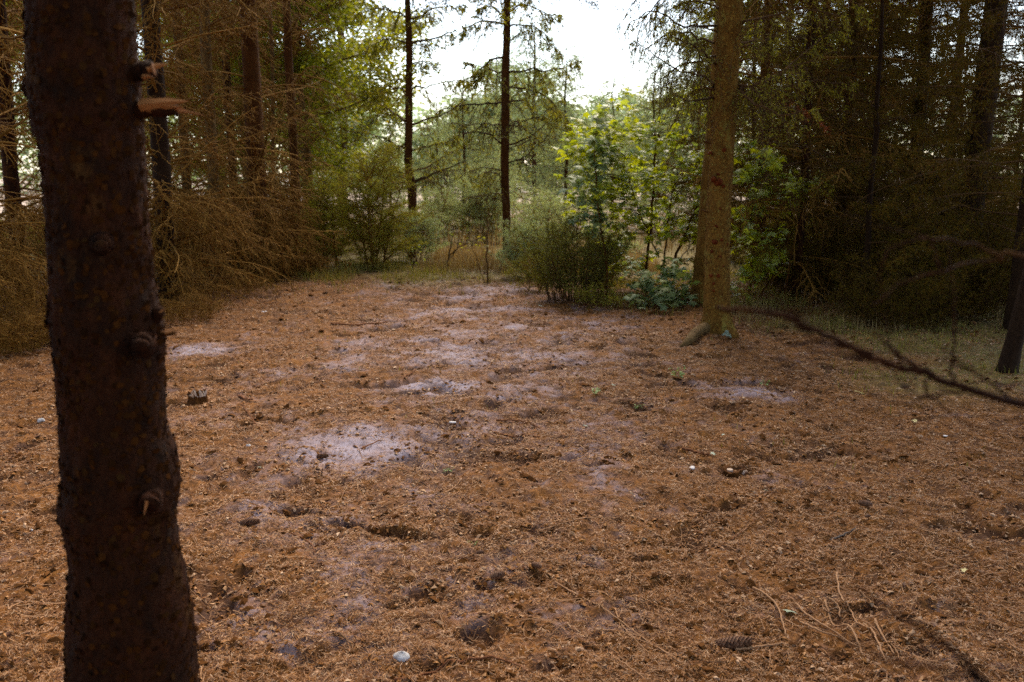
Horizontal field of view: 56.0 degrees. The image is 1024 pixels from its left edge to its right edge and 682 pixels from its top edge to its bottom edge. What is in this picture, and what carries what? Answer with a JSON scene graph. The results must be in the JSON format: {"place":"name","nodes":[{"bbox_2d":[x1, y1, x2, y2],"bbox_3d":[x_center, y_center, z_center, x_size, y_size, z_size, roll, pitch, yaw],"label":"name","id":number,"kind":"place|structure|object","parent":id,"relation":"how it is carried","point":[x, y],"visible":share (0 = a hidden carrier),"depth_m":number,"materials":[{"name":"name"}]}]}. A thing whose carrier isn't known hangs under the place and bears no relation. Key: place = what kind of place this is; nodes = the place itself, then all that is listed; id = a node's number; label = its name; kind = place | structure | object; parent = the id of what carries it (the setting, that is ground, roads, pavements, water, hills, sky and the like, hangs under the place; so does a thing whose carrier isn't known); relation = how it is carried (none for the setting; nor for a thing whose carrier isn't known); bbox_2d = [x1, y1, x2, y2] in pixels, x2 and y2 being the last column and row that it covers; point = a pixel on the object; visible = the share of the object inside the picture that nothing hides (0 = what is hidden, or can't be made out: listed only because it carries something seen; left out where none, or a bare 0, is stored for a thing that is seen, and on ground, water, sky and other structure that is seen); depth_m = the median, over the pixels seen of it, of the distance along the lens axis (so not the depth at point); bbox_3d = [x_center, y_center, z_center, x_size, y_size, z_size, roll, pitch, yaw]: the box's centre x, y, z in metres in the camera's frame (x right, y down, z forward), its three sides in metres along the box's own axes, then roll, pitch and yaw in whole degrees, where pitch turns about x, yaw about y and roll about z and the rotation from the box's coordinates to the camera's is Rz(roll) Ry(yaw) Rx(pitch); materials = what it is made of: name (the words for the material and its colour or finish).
{"place":"outdoors","nodes":[
{"label":"outdoors","id":0,"kind":"place"},
{"bbox_2d":[0,175,1020,231],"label":"field","id":1,"kind":"structure","parent":0,"point":[23,203],"depth_m":51.59,"materials":[{"name":"plant"}]},
{"bbox_2d":[0,1,40,189],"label":"broadleaf tree","id":2,"kind":"object","parent":1,"relation":"on","point":[20,150],"visible":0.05,"depth_m":25.58,"materials":[{"name":"green plant"}]},
{"bbox_2d":[135,2,370,186],"bbox_3d":[-7.629,-7.965,25.570,6.759,10.246,6.626,4,11,21],"label":"broadleaf tree","id":3,"kind":"object","parent":1,"relation":"on","point":[219,115],"visible":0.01,"depth_m":24.82,"materials":[{"name":"green plant"}]},
{"bbox_2d":[286,90,401,201],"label":"tree","id":4,"kind":"object","parent":1,"relation":"on","point":[371,136],"visible":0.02,"depth_m":42.41,"materials":[{"name":"green plant"}]},
{"bbox_2d":[260,0,450,227],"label":"broadleaf tree","id":5,"kind":"object","parent":1,"relation":"on","point":[389,23],"visible":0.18,"depth_m":26.04,"materials":[{"name":"green plant"}]},
{"bbox_2d":[357,112,424,217],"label":"young pine","id":6,"kind":"object","parent":1,"relation":"on","point":[401,166],"visible":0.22,"depth_m":27.38,"materials":[{"name":"green plant"}]},
{"bbox_2d":[400,122,449,200],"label":"tree","id":7,"kind":"object","parent":1,"relation":"on","point":[414,141],"visible":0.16,"depth_m":50.30,"materials":[{"name":"green plant"}]},
{"bbox_2d":[400,93,471,218],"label":"young pine","id":8,"kind":"object","parent":1,"relation":"on","point":[427,190],"visible":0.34,"depth_m":29.32,"materials":[{"name":"green plant"}]},
{"bbox_2d":[418,72,512,221],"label":"young pine","id":9,"kind":"object","parent":1,"relation":"on","point":[478,100],"visible":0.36,"depth_m":26.31,"materials":[{"name":"green plant"}]},
{"bbox_2d":[419,109,516,201],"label":"tree","id":10,"kind":"object","parent":1,"relation":"on","point":[466,122],"visible":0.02,"depth_m":41.71,"materials":[{"name":"green plant"}]},
{"bbox_2d":[451,48,554,213],"bbox_3d":[-0.524,-6.871,32.337,4.117,5.708,3.409,0,10,0],"label":"young pine","id":11,"kind":"object","parent":1,"relation":"on","point":[496,68],"visible":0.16,"depth_m":32.03,"materials":[{"name":"green plant"}]},
{"bbox_2d":[449,54,579,203],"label":"tree","id":12,"kind":"object","parent":1,"relation":"on","point":[470,99],"visible":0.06,"depth_m":42.86,"materials":[{"name":"green plant"}]},
{"bbox_2d":[468,15,595,219],"bbox_3d":[0.614,-6.392,28.382,3.754,6.183,4.172,-7,12,-35],"label":"young pine","id":13,"kind":"object","parent":1,"relation":"on","point":[532,183],"visible":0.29,"depth_m":28.19,"materials":[{"name":"green plant"}]},
{"bbox_2d":[512,43,610,226],"bbox_3d":[1.383,-5.286,25.424,3.032,4.992,3.370,7,12,35],"label":"young pine","id":14,"kind":"object","parent":1,"relation":"on","point":[569,107],"visible":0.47,"depth_m":25.21,"materials":[{"name":"green plant"}]},
{"bbox_2d":[514,96,609,193],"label":"tree","id":15,"kind":"object","parent":1,"relation":"on","point":[576,116],"visible":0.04,"depth_m":45.30,"materials":[{"name":"green plant"}]},
{"bbox_2d":[568,73,651,213],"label":"young pine","id":16,"kind":"object","parent":1,"relation":"on","point":[613,113],"visible":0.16,"depth_m":30.10,"materials":[{"name":"green plant"}]},
{"bbox_2d":[581,86,650,195],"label":"tree","id":17,"kind":"object","parent":1,"relation":"on","point":[630,101],"visible":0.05,"depth_m":57.82,"materials":[{"name":"green plant"}]},
{"bbox_2d":[603,100,685,200],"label":"tree","id":18,"kind":"object","parent":1,"relation":"on","point":[644,113],"visible":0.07,"depth_m":44.34,"materials":[{"name":"green plant"}]},
{"bbox_2d":[603,60,690,223],"bbox_3d":[3.884,-5.300,26.489,3.170,4.757,3.092,0,10,0],"label":"young pine","id":19,"kind":"object","parent":1,"relation":"on","point":[650,93],"visible":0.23,"depth_m":26.27,"materials":[{"name":"green plant"}]},
{"bbox_2d":[626,0,783,165],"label":"broadleaf tree","id":20,"kind":"object","parent":1,"relation":"on","point":[705,36],"visible":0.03,"depth_m":28.64,"materials":[{"name":"green plant"}]},
{"bbox_2d":[683,0,897,174],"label":"broadleaf tree","id":21,"kind":"object","parent":1,"relation":"on","point":[759,44],"visible":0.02,"depth_m":25.92,"materials":[{"name":"green plant"}]},
{"bbox_2d":[0,173,1023,681],"bbox_3d":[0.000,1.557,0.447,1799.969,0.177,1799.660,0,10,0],"label":"ground","id":22,"kind":"structure","parent":0,"point":[486,403],"depth_m":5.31,"materials":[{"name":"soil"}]},
{"bbox_2d":[0,0,44,295],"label":"spruce tree","id":23,"kind":"object","parent":22,"relation":"on","point":[14,38],"visible":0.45,"depth_m":8.97,"materials":[{"name":"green plant"}]},
{"bbox_2d":[1,0,43,245],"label":"spruce tree","id":24,"kind":"object","parent":22,"relation":"on","point":[34,151],"visible":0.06,"depth_m":14.46,"materials":[{"name":"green plant"}]},
{"bbox_2d":[0,0,48,343],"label":"spruce tree","id":25,"kind":"object","parent":22,"relation":"on","point":[8,271],"visible":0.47,"depth_m":9.23,"materials":[{"name":"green plant"}]},
{"bbox_2d":[0,0,48,302],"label":"spruce tree","id":26,"kind":"object","parent":22,"relation":"on","point":[12,185],"visible":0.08,"depth_m":11.75,"materials":[{"name":"brown plant"}]},
{"bbox_2d":[0,276,50,357],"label":"brush heap","id":27,"kind":"object","parent":22,"relation":"on","point":[19,326],"visible":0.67,"depth_m":8.64,"materials":[{"name":"plant"}]},
{"bbox_2d":[21,0,203,681],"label":"spruce tree","id":28,"kind":"object","parent":22,"relation":"on","point":[130,605],"visible":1,"depth_m":1.90,"materials":[{"name":"brown plant"}]},
{"bbox_2d":[0,0,236,271],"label":"spruce tree","id":29,"kind":"object","parent":22,"relation":"on","point":[148,140],"visible":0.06,"depth_m":14.36,"materials":[{"name":"brown plant"}]},
{"bbox_2d":[8,0,309,311],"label":"spruce tree","id":30,"kind":"object","parent":22,"relation":"on","point":[167,212],"visible":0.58,"depth_m":11.41,"materials":[{"name":"brown plant"}]},
{"bbox_2d":[159,290,228,323],"bbox_3d":[-3.498,-0.272,10.350,1.056,0.612,0.963,0,10,0],"label":"brush heap","id":31,"kind":"object","parent":22,"relation":"on","point":[179,308],"visible":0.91,"depth_m":10.28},
{"bbox_2d":[186,388,208,405],"bbox_3d":[-2.241,0.399,6.886,0.173,0.138,0.168,6,12,30],"label":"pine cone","id":32,"kind":"object","parent":22,"relation":"on","point":[195,396],"visible":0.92,"depth_m":6.84,"materials":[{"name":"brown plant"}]},
{"bbox_2d":[136,0,279,263],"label":"spruce tree","id":33,"kind":"object","parent":22,"relation":"on","point":[175,37],"visible":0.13,"depth_m":15.92,"materials":[{"name":"brown plant"}]},
{"bbox_2d":[138,0,315,290],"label":"spruce tree","id":34,"kind":"object","parent":22,"relation":"on","point":[206,61],"visible":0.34,"depth_m":13.27,"materials":[{"name":"brown plant"}]},
{"bbox_2d":[181,266,274,296],"bbox_3d":[-3.738,-0.763,12.508,1.243,0.564,1.146,6,12,31],"label":"brush heap","id":35,"kind":"object","parent":22,"relation":"on","point":[242,284],"visible":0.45,"depth_m":12.55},
{"bbox_2d":[167,0,327,247],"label":"spruce tree","id":36,"kind":"object","parent":22,"relation":"on","point":[226,69],"visible":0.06,"depth_m":17.77,"materials":[{"name":"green plant"}]},
{"bbox_2d":[151,0,351,286],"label":"spruce tree","id":37,"kind":"object","parent":22,"relation":"on","point":[252,76],"visible":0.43,"depth_m":14.15,"materials":[{"name":"brown plant"}]},
{"bbox_2d":[139,0,377,182],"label":"broadleaf tree","id":38,"kind":"object","parent":22,"relation":"on","point":[296,61],"visible":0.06,"depth_m":19.85,"materials":[{"name":"green plant"}]},
{"bbox_2d":[204,0,341,262],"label":"spruce tree","id":39,"kind":"object","parent":22,"relation":"on","point":[271,54],"visible":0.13,"depth_m":16.81,"materials":[{"name":"brown plant"}]},
{"bbox_2d":[166,0,400,217],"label":"broadleaf tree","id":40,"kind":"object","parent":22,"relation":"on","point":[340,84],"visible":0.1,"depth_m":22.48,"materials":[{"name":"green plant"}]},
{"bbox_2d":[216,0,364,259],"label":"spruce tree","id":41,"kind":"object","parent":22,"relation":"on","point":[288,55],"visible":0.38,"depth_m":16.37,"materials":[{"name":"green plant"}]},
{"bbox_2d":[262,245,319,278],"bbox_3d":[-3.474,-1.202,14.603,1.257,0.670,1.133,9,14,43],"label":"brush heap","id":42,"kind":"object","parent":22,"relation":"on","point":[292,263],"visible":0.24,"depth_m":14.45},
{"bbox_2d":[163,0,441,234],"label":"broadleaf tree","id":43,"kind":"object","parent":22,"relation":"on","point":[330,114],"visible":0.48,"depth_m":19.72,"materials":[{"name":"green plant"}]},
{"bbox_2d":[267,165,344,242],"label":"juniper bush","id":44,"kind":"object","parent":22,"relation":"on","point":[303,191],"visible":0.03,"depth_m":19.50,"materials":[{"name":"green plant"}]},
{"bbox_2d":[277,248,336,275],"bbox_3d":[-3.244,-1.225,15.091,1.060,0.593,1.247,0,10,0],"label":"brush heap","id":45,"kind":"object","parent":22,"relation":"on","point":[332,253],"visible":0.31,"depth_m":14.99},
{"bbox_2d":[292,167,375,266],"bbox_3d":[-3.134,-2.040,16.256,1.674,1.789,1.180,0,10,0],"label":"juniper bush","id":46,"kind":"object","parent":22,"relation":"on","point":[324,204],"visible":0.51,"depth_m":16.11,"materials":[{"name":"green plant"}]},
{"bbox_2d":[315,130,432,267],"bbox_3d":[-2.259,-2.290,15.717,2.035,2.281,1.678,0,10,0],"label":"juniper bush","id":47,"kind":"object","parent":22,"relation":"on","point":[368,198],"visible":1,"depth_m":15.65,"materials":[{"name":"green plant"}]},
{"bbox_2d":[392,651,409,661],"bbox_3d":[-0.374,1.065,3.252,0.058,0.045,0.045,6,12,33],"label":"stone","id":48,"kind":"object","parent":22,"relation":"on","point":[400,656],"visible":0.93,"depth_m":3.24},
{"bbox_2d":[316,0,509,257],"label":"spruce tree","id":49,"kind":"object","parent":22,"relation":"on","point":[407,119],"visible":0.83,"depth_m":17.66,"materials":[{"name":"green plant"}]},
{"bbox_2d":[386,199,455,262],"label":"juniper bush","id":50,"kind":"object","parent":22,"relation":"on","point":[424,227],"visible":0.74,"depth_m":16.88,"materials":[{"name":"plant"}]},
{"bbox_2d":[417,183,468,243],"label":"juniper bush","id":51,"kind":"object","parent":22,"relation":"on","point":[438,200],"visible":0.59,"depth_m":21.28,"materials":[{"name":"plant"}]},
{"bbox_2d":[393,655,529,680],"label":"stick","id":52,"kind":"object","parent":22,"relation":"on","point":[463,661],"visible":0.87,"depth_m":3.20,"materials":[{"name":"brown wood"}]},
{"bbox_2d":[431,225,500,264],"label":"bare sapling","id":53,"kind":"object","parent":22,"relation":"on","point":[452,234],"visible":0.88,"depth_m":15.78,"materials":[{"name":"brown plant"}]},
{"bbox_2d":[466,217,493,282],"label":"birch sapling","id":54,"kind":"object","parent":22,"relation":"on","point":[487,252],"visible":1,"depth_m":13.85,"materials":[{"name":"brown plant"}]},
{"bbox_2d":[428,150,532,242],"bbox_3d":[-0.765,-3.244,21.512,2.584,2.092,2.049,3,10,16],"label":"juniper bush","id":55,"kind":"object","parent":22,"relation":"on","point":[480,213],"visible":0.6,"depth_m":21.37,"materials":[{"name":"plant"}]},
{"bbox_2d":[3,201,1003,335],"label":"dry grass","id":56,"kind":"structure","parent":22,"relation":"on","point":[463,259],"depth_m":16.56,"materials":[{"name":"plant"}]},
{"bbox_2d":[0,272,1023,681],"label":"soil crumbs","id":57,"kind":"object","parent":22,"relation":"on","point":[520,606],"visible":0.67,"depth_m":3.97,"materials":[{"name":"soil"}]},
{"bbox_2d":[0,85,1023,193],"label":"wood","id":58,"kind":"object","parent":22,"relation":"on","point":[419,109],"visible":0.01,"depth_m":75.66,"materials":[{"name":"green plant"}]},
{"bbox_2d":[494,209,557,277],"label":"juniper bush","id":59,"kind":"object","parent":22,"relation":"on","point":[528,233],"visible":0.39,"depth_m":14.39,"materials":[{"name":"plant"}]},
{"bbox_2d":[504,244,567,291],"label":"juniper bush","id":60,"kind":"object","parent":22,"relation":"on","point":[525,269],"visible":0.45,"depth_m":13.14,"materials":[{"name":"plant"}]},
{"bbox_2d":[422,0,659,259],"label":"spruce tree","id":61,"kind":"object","parent":22,"relation":"on","point":[505,102],"visible":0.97,"depth_m":16.38,"materials":[{"name":"green plant"}]},
{"bbox_2d":[496,180,592,258],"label":"juniper bush","id":62,"kind":"object","parent":22,"relation":"on","point":[540,201],"visible":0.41,"depth_m":17.20,"materials":[{"name":"plant"}]},
{"bbox_2d":[503,203,638,303],"bbox_3d":[0.732,-1.106,12.176,1.687,1.306,1.460,0,10,0],"label":"broom bush","id":63,"kind":"object","parent":22,"relation":"on","point":[558,277],"visible":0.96,"depth_m":12.08,"materials":[{"name":"plant"}]},
{"bbox_2d":[557,115,628,294],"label":"maple sapling","id":64,"kind":"object","parent":22,"relation":"on","point":[596,142],"visible":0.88,"depth_m":11.85,"materials":[{"name":"green plant"}]},
{"bbox_2d":[166,253,1023,469],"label":"grass","id":65,"kind":"structure","parent":22,"relation":"on","point":[358,266],"depth_m":12.51,"materials":[{"name":"plant"}]},
{"bbox_2d":[560,277,630,310],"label":"heather bush","id":66,"kind":"object","parent":22,"relation":"on","point":[592,295],"visible":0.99,"depth_m":11.59,"materials":[{"name":"green plant"}]},
{"bbox_2d":[569,228,647,291],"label":"juniper bush","id":67,"kind":"object","parent":22,"relation":"on","point":[614,271],"visible":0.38,"depth_m":12.93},
{"bbox_2d":[574,206,643,278],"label":"juniper bush","id":68,"kind":"object","parent":22,"relation":"on","point":[633,241],"visible":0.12,"depth_m":14.45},
{"bbox_2d":[554,581,687,658],"bbox_3d":[0.375,1.014,3.553,0.025,0.036,0.750,-7,12,-33],"label":"rootlet","id":69,"kind":"object","parent":22,"relation":"on","point":[612,615],"visible":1,"depth_m":3.56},
{"bbox_2d":[549,77,706,288],"bbox_3d":[1.640,-2.008,12.668,2.366,2.959,3.105,0,10,0],"label":"maple tree","id":70,"kind":"object","parent":22,"relation":"on","point":[650,175],"visible":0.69,"depth_m":12.69,"materials":[{"name":"green plant"}]},
{"bbox_2d":[621,256,702,311],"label":"maple sapling","id":71,"kind":"object","parent":22,"relation":"on","point":[659,293],"visible":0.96,"depth_m":11.50,"materials":[{"name":"green plant"}]},
{"bbox_2d":[498,0,873,346],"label":"spruce tree","id":72,"kind":"object","parent":22,"relation":"on","point":[727,86],"visible":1,"depth_m":9.36,"materials":[{"name":"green plant"}]},
{"bbox_2d":[662,0,718,303],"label":"spruce tree","id":73,"kind":"object","parent":22,"relation":"on","point":[698,289],"visible":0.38,"depth_m":11.62,"materials":[{"name":"brown plant"}]},
{"bbox_2d":[642,30,743,230],"bbox_3d":[4.782,-5.239,24.512,3.176,5.232,3.530,6,12,30],"label":"young pine","id":74,"kind":"object","parent":22,"relation":"on","point":[662,187],"visible":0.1,"depth_m":24.34,"materials":[{"name":"green plant"}]},
{"bbox_2d":[714,636,752,649],"bbox_3d":[0.771,1.052,3.357,0.139,0.048,0.047,0,10,0],"label":"pine cone","id":75,"kind":"object","parent":22,"relation":"on","point":[732,642],"visible":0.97,"depth_m":3.34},
{"bbox_2d":[722,465,746,478],"bbox_3d":[1.199,0.719,5.223,0.164,0.071,0.159,6,12,30],"label":"rock","id":76,"kind":"object","parent":22,"relation":"on","point":[728,472],"visible":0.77,"depth_m":5.19,"materials":[{"name":"stone"}]},
{"bbox_2d":[653,0,849,276],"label":"spruce tree","id":77,"kind":"object","parent":22,"relation":"on","point":[754,71],"visible":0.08,"depth_m":14.14,"materials":[{"name":"green plant"}]},
{"bbox_2d":[641,0,891,283],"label":"spruce tree","id":78,"kind":"object","parent":22,"relation":"on","point":[690,212],"visible":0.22,"depth_m":13.22,"materials":[{"name":"green plant"}]},
{"bbox_2d":[730,139,807,298],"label":"maple sapling","id":79,"kind":"object","parent":22,"relation":"on","point":[753,172],"visible":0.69,"depth_m":11.70,"materials":[{"name":"green plant"}]},
{"bbox_2d":[731,207,822,281],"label":"juniper bush","id":80,"kind":"object","parent":22,"relation":"on","point":[779,225],"visible":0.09,"depth_m":14.41,"materials":[{"name":"green plant"}]},
{"bbox_2d":[745,224,863,293],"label":"fir bush","id":81,"kind":"object","parent":22,"relation":"on","point":[777,280],"visible":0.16,"depth_m":12.73,"materials":[{"name":"plant"}]},
{"bbox_2d":[657,0,952,304],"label":"spruce tree","id":82,"kind":"object","parent":22,"relation":"on","point":[806,164],"visible":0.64,"depth_m":11.46,"materials":[{"name":"green plant"}]},
{"bbox_2d":[782,93,831,137],"bbox_3d":[3.312,-2.575,10.903,0.626,0.572,0.312,5,11,26],"label":"dead spray","id":83,"kind":"object","parent":82,"relation":"attached to","point":[812,119],"visible":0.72,"depth_m":10.89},
{"bbox_2d":[779,168,836,298],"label":"hazel sapling","id":84,"kind":"object","parent":22,"relation":"on","point":[801,183],"visible":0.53,"depth_m":11.42,"materials":[{"name":"green plant"}]},
{"bbox_2d":[735,0,912,237],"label":"spruce tree","id":85,"kind":"object","parent":22,"relation":"on","point":[822,96],"visible":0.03,"depth_m":17.49,"materials":[{"name":"green plant"}]},
{"bbox_2d":[732,0,962,273],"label":"spruce tree","id":86,"kind":"object","parent":22,"relation":"on","point":[846,206],"visible":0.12,"depth_m":13.87,"materials":[{"name":"green plant"}]},
{"bbox_2d":[779,26,927,228],"bbox_3d":[6.298,-3.462,17.797,3.343,4.476,3.326,0,10,0],"label":"young pine","id":87,"kind":"object","parent":22,"relation":"on","point":[856,109],"visible":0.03,"depth_m":17.30,"materials":[{"name":"green plant"}]},
{"bbox_2d":[715,225,1023,681],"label":"branch","id":88,"kind":"object","parent":22,"relation":"on","point":[975,675],"visible":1,"depth_m":1.06,"materials":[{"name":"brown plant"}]},
{"bbox_2d":[773,0,971,255],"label":"spruce tree","id":89,"kind":"object","parent":22,"relation":"on","point":[910,18],"visible":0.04,"depth_m":16.54,"materials":[{"name":"green plant"}]},
{"bbox_2d":[819,0,936,300],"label":"crooked tree","id":90,"kind":"object","parent":22,"relation":"on","point":[868,242],"visible":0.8,"depth_m":10.93,"materials":[{"name":"brown plant"}]},
{"bbox_2d":[823,264,980,331],"bbox_3d":[4.074,-0.429,10.216,1.473,0.810,1.411,0,10,0],"label":"fir bush","id":91,"kind":"object","parent":22,"relation":"on","point":[861,303],"visible":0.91,"depth_m":9.93,"materials":[{"name":"plant"}]},
{"bbox_2d":[786,0,1023,281],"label":"spruce tree","id":92,"kind":"object","parent":22,"relation":"on","point":[917,107],"visible":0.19,"depth_m":13.33,"materials":[{"name":"green plant"}]},
{"bbox_2d":[833,242,1011,324],"bbox_3d":[4.564,-0.586,10.453,1.894,0.950,1.658,0,10,0],"label":"fir bush","id":93,"kind":"object","parent":22,"relation":"on","point":[979,301],"visible":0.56,"depth_m":10.22,"materials":[{"name":"plant"}]},
{"bbox_2d":[827,0,1023,294],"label":"spruce tree","id":94,"kind":"object","parent":22,"relation":"on","point":[985,132],"visible":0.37,"depth_m":12.04,"materials":[{"name":"green plant"}]},
{"bbox_2d":[842,0,1023,329],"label":"spruce tree","id":95,"kind":"object","parent":22,"relation":"on","point":[1016,270],"visible":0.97,"depth_m":9.62,"materials":[{"name":"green plant"}]},
{"bbox_2d":[864,0,1023,233],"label":"spruce tree","id":96,"kind":"object","parent":22,"relation":"on","point":[1013,51],"visible":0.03,"depth_m":16.58,"materials":[{"name":"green plant"}]},
{"bbox_2d":[876,204,1016,315],"bbox_3d":[5.346,-0.846,10.895,2.080,1.436,1.980,-6,12,-30],"label":"fir bush","id":97,"kind":"object","parent":22,"relation":"on","point":[998,247],"visible":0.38,"depth_m":10.58,"materials":[{"name":"plant"}]},
{"bbox_2d":[877,35,1023,247],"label":"young pine","id":98,"kind":"object","parent":22,"relation":"on","point":[999,119],"visible":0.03,"depth_m":16.38,"materials":[{"name":"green plant"}]},
{"bbox_2d":[890,181,1019,305],"bbox_3d":[5.942,-1.157,11.616,2.340,1.560,3.006,-6,11,-29],"label":"fir bush","id":99,"kind":"object","parent":22,"relation":"on","point":[985,220],"visible":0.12,"depth_m":11.36,"materials":[{"name":"plant"}]},
{"bbox_2d":[937,23,1023,216],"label":"young pine","id":100,"kind":"object","parent":22,"relation":"on","point":[1008,100],"visible":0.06,"depth_m":17.40,"materials":[{"name":"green plant"}]},
{"bbox_2d":[990,33,1023,208],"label":"young pine","id":101,"kind":"object","parent":22,"relation":"on","point":[1012,123],"visible":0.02,"depth_m":16.84,"materials":[{"name":"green plant"}]},
{"bbox_2d":[995,267,1023,373],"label":"spruce tree","id":102,"kind":"object","parent":22,"relation":"on","point":[1010,354],"visible":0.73,"depth_m":7.84,"materials":[{"name":"brown plant"}]},
{"bbox_2d":[0,0,1023,172],"label":"sky","id":103,"kind":"structure","parent":0,"point":[596,40],"materials":[{"name":"white"}]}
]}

